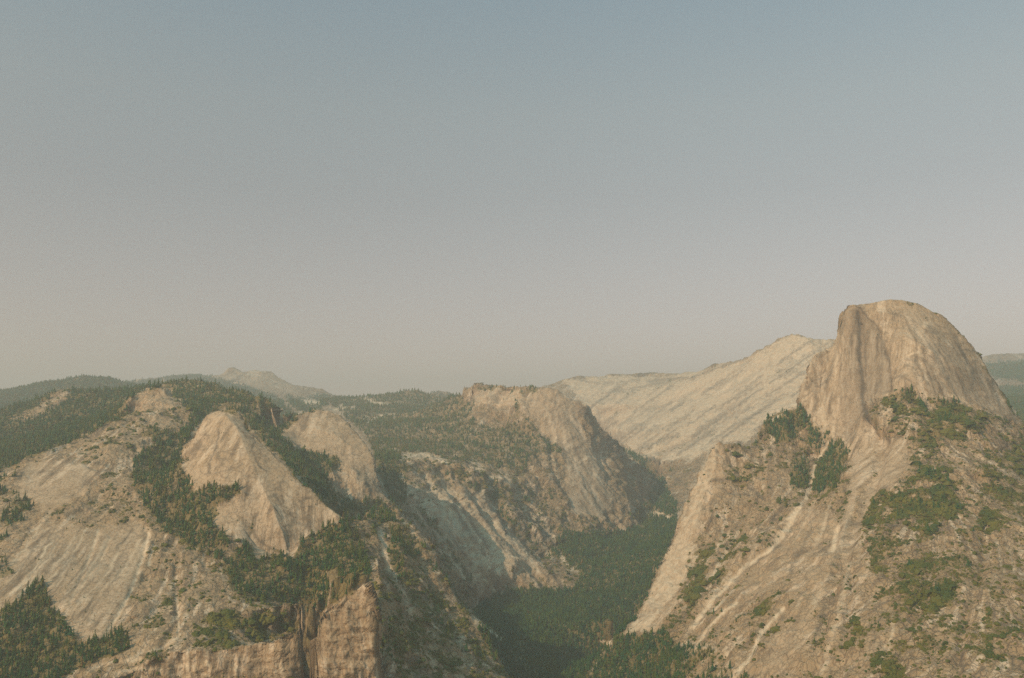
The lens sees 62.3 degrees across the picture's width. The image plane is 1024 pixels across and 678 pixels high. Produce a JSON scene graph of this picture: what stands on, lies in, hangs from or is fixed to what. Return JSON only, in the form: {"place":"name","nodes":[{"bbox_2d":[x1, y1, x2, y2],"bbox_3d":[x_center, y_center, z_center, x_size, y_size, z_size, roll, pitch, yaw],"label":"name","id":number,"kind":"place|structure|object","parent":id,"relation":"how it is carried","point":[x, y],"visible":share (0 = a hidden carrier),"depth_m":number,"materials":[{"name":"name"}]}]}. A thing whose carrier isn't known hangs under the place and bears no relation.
{"place":"outdoors","nodes":[
{"label":"outdoors","id":0,"kind":"place"},
{"bbox_2d":[0,376,128,401],"bbox_3d":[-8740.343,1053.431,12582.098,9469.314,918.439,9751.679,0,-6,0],"label":"hill","id":1,"kind":"structure","parent":0,"point":[70,384],"depth_m":8793.22,"materials":[{"name":"green plant"}]},
{"bbox_2d":[0,379,297,469],"bbox_3d":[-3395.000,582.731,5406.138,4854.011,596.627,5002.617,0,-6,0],"label":"wooded ridge","id":2,"kind":"structure","parent":0,"point":[277,418],"depth_m":4495.32,"materials":[{"name":"stone"}]},
{"bbox_2d":[0,376,801,677],"bbox_3d":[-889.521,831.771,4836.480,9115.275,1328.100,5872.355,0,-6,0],"label":"conifer forest","id":3,"kind":"object","parent":2,"relation":"on","point":[48,440],"visible":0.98,"depth_m":3131.40,"materials":[{"name":"green plant"}]},
{"bbox_2d":[127,385,188,415],"bbox_3d":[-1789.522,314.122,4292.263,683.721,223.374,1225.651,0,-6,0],"label":"granite dome","id":4,"kind":"structure","parent":0,"point":[163,399],"depth_m":3882.13,"materials":[{"name":"beige stone"}]},
{"bbox_2d":[177,406,344,560],"bbox_3d":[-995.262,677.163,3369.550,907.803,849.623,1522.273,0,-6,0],"label":"granite dome","id":5,"kind":"structure","parent":0,"point":[275,505],"depth_m":2838.63,"materials":[{"name":"beige stone"}]},
{"bbox_2d":[11,367,569,414],"bbox_3d":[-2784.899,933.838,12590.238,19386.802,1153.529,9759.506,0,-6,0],"label":"mountain","id":6,"kind":"structure","parent":0,"point":[267,381],"depth_m":12481.97,"materials":[{"name":"stone"}]},
{"bbox_2d":[283,409,394,507],"bbox_3d":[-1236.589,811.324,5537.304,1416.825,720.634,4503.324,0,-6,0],"label":"granite dome","id":7,"kind":"structure","parent":0,"point":[331,434],"depth_m":4032.90,"materials":[{"name":"beige stone"}]},
{"bbox_2d":[350,510,508,677],"bbox_3d":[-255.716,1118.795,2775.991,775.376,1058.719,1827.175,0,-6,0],"label":"mountain slope","id":8,"kind":"structure","parent":0,"point":[389,668],"depth_m":2485.99,"materials":[{"name":"stone"}]},
{"bbox_2d":[328,390,532,488],"bbox_3d":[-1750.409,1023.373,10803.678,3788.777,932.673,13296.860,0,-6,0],"label":"forested plateau","id":9,"kind":"structure","parent":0,"point":[503,468],"depth_m":6219.19,"materials":[{"name":"stone"}]},
{"bbox_2d":[0,339,1023,531],"bbox_3d":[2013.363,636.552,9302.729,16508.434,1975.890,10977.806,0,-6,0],"label":"conifer forest","id":10,"kind":"object","parent":9,"relation":"on","point":[1013,394],"visible":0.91,"depth_m":7488.02,"materials":[{"name":"green plant"}]},
{"bbox_2d":[374,454,583,626],"bbox_3d":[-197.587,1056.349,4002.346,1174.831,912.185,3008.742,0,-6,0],"label":"canyon wall","id":11,"kind":"structure","parent":0,"point":[491,533],"depth_m":4545.41,"materials":[{"name":"stone"}]},
{"bbox_2d":[0,315,1023,677],"bbox_3d":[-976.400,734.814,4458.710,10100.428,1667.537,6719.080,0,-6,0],"label":"mountain slope","id":12,"kind":"structure","parent":0,"point":[108,559],"depth_m":2502.80,"materials":[{"name":"stone"}]},
{"bbox_2d":[310,581,385,677],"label":"rock pillar","id":13,"kind":"object","parent":12,"relation":"on","point":[349,636],"visible":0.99,"depth_m":2016.03,"materials":[{"name":"stone"}]},
{"bbox_2d":[0,379,883,677],"bbox_3d":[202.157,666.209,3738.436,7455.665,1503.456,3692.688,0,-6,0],"label":"brush","id":14,"kind":"object","parent":12,"relation":"on","point":[222,619],"visible":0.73,"depth_m":2569.31,"materials":[{"name":"green plant"}]},
{"bbox_2d":[0,0,1023,396],"label":"sky","id":15,"kind":"structure","parent":0,"point":[338,197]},
{"bbox_2d":[463,384,658,532],"bbox_3d":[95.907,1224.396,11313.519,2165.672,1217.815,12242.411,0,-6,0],"label":"mountain","id":16,"kind":"structure","parent":0,"point":[571,427],"depth_m":6035.07,"materials":[{"name":"stone"}]},
{"bbox_2d":[461,516,677,677],"bbox_3d":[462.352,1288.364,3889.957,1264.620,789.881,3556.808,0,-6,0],"label":"valley floor","id":17,"kind":"structure","parent":0,"point":[606,632],"depth_m":4094.69,"materials":[{"name":"green plant"}]},
{"bbox_2d":[350,443,687,677],"bbox_3d":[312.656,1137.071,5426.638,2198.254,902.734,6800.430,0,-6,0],"label":"conifer forest","id":18,"kind":"object","parent":17,"relation":"on","point":[512,611],"visible":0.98,"depth_m":4144.35,"materials":[{"name":"green plant"}]},
{"bbox_2d":[606,438,694,518],"bbox_3d":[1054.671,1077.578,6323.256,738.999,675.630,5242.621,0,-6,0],"label":"canyon floor","id":19,"kind":"structure","parent":0,"point":[680,492],"depth_m":6735.43,"materials":[{"name":"stone"}]},
{"bbox_2d":[557,333,839,481],"bbox_3d":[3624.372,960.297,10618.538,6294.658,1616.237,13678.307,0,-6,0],"label":"mountain","id":20,"kind":"structure","parent":0,"point":[771,379],"depth_m":8390.80,"materials":[{"name":"stone"}]},
{"bbox_2d":[586,390,1023,677],"bbox_3d":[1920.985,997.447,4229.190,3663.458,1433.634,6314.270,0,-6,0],"label":"mountain slope","id":21,"kind":"structure","parent":0,"point":[807,553],"depth_m":2917.55,"materials":[{"name":"stone"}]},
{"bbox_2d":[584,320,1023,677],"bbox_3d":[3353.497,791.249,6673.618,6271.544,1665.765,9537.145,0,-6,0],"label":"conifer forest","id":22,"kind":"object","parent":21,"relation":"on","point":[641,641],"visible":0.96,"depth_m":3045.89,"materials":[{"name":"green plant"}]},
{"bbox_2d":[593,303,1023,677],"bbox_3d":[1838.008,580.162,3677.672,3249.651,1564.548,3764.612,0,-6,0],"label":"brush","id":23,"kind":"object","parent":21,"relation":"on","point":[889,669],"visible":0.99,"depth_m":2833.05,"materials":[{"name":"green plant"}]},
{"bbox_2d":[802,299,1022,442],"bbox_3d":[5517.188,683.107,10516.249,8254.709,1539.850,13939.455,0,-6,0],"label":"granite dome","id":24,"kind":"structure","parent":0,"point":[876,353],"depth_m":3857.92,"materials":[{"name":"beige stone"}]},
{"bbox_2d":[974,353,1023,423],"bbox_3d":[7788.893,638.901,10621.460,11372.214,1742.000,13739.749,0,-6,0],"label":"mountain","id":25,"kind":"structure","parent":0,"point":[991,358],"depth_m":11966.94,"materials":[{"name":"stone"}]}
]}

